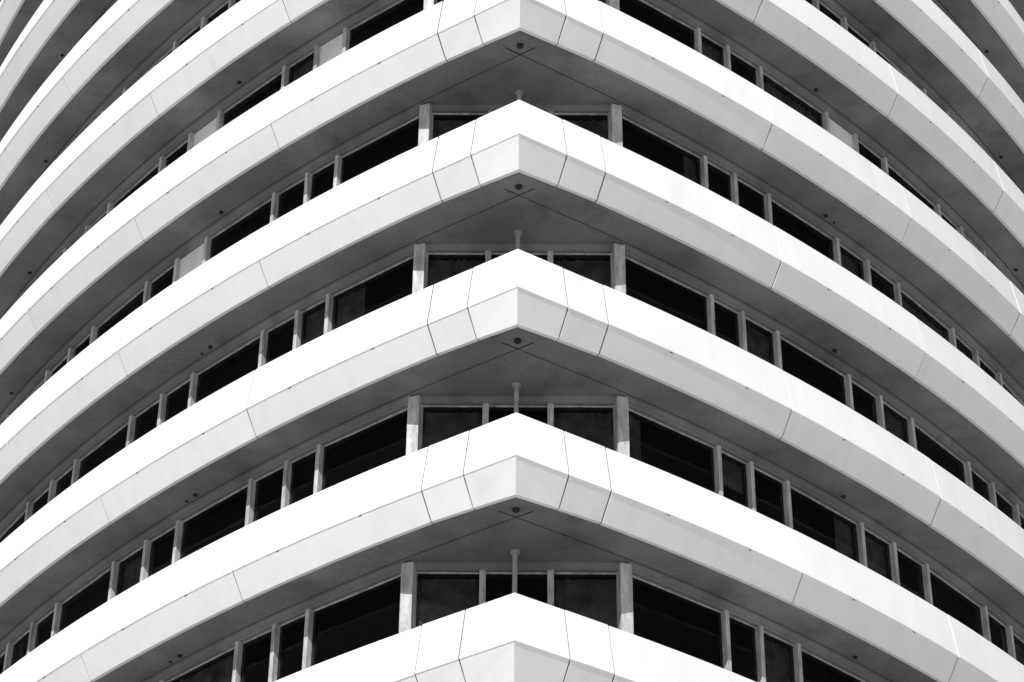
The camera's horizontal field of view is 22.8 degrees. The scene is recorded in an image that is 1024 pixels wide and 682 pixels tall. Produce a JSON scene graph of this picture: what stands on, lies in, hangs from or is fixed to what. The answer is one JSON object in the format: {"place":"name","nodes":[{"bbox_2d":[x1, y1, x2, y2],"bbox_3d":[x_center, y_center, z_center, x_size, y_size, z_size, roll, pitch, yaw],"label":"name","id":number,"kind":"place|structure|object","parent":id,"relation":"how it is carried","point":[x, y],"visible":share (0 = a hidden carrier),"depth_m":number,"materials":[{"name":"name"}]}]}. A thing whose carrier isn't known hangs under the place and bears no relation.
{"place":"outdoors","nodes":[
{"label":"outdoors","id":0,"kind":"place"},
{"bbox_2d":[0,0,1023,681],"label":"window head beams","id":1,"kind":"structure","parent":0,"point":[646,574],"depth_m":47.78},
{"bbox_2d":[0,0,1023,681],"bbox_3d":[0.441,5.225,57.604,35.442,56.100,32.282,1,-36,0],"label":"balcony soffits","id":2,"kind":"object","parent":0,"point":[536,84],"visible":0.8,"depth_m":47.39,"materials":[{"name":"grey concrete"}]},
{"bbox_2d":[0,0,1023,681],"bbox_3d":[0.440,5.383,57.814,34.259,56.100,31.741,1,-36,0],"label":"soffit joint lines","id":3,"kind":"object","parent":2,"relation":"on","point":[506,344],"visible":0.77,"depth_m":48.36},
{"bbox_2d":[10,43,1017,662],"bbox_3d":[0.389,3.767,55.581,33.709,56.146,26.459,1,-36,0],"label":"soffit drain outlets","id":4,"kind":"object","parent":2,"relation":"in","point":[516,341],"visible":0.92,"depth_m":45.90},
{"bbox_3d":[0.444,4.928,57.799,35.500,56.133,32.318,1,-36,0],"label":"floor slabs","id":5,"kind":"object","parent":2,"relation":"on","visible":0},
{"bbox_2d":[0,0,1023,681],"bbox_3d":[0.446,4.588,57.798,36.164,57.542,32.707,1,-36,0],"label":"precast balustrade bands","id":6,"kind":"object","parent":5,"relation":"attached to","point":[516,636],"visible":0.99,"depth_m":45.69,"materials":[{"name":"white concrete"}]},
{"bbox_2d":[1,0,1013,678],"bbox_3d":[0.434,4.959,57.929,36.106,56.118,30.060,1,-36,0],"label":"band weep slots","id":7,"kind":"object","parent":6,"relation":"in","point":[379,198],"visible":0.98,"depth_m":47.49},
{"bbox_2d":[9,0,1019,681],"bbox_3d":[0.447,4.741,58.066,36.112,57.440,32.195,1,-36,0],"label":"panel joint sealant","id":8,"kind":"object","parent":6,"relation":"on","point":[559,334],"visible":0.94,"depth_m":42.46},
{"bbox_2d":[0,0,1023,681],"bbox_3d":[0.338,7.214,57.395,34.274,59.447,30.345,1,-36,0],"label":"window mullions and piers","id":9,"kind":"object","parent":5,"relation":"on","point":[624,576],"visible":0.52,"depth_m":46.53,"materials":[{"name":"paint"}]},
{"bbox_2d":[0,0,1023,681],"bbox_3d":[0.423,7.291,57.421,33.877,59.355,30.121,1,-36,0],"label":"window glass","id":10,"kind":"object","parent":9,"relation":"in","point":[660,616],"visible":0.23,"depth_m":45.47,"materials":[{"name":"black glass"}]},
{"bbox_2d":[179,34,852,278],"bbox_3d":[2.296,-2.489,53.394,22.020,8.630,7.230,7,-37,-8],"label":"pale window panels","id":11,"kind":"object","parent":9,"relation":"attached to","point":[329,51],"visible":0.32,"depth_m":50.56,"materials":[{"name":"grey glass"}]},
{"bbox_2d":[510,90,522,592],"bbox_3d":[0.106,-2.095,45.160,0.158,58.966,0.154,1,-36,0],"label":"balcony drain pipes","id":12,"kind":"object","parent":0,"point":[516,387],"visible":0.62,"depth_m":42.83,"materials":[{"name":"grey metal"}]}
]}

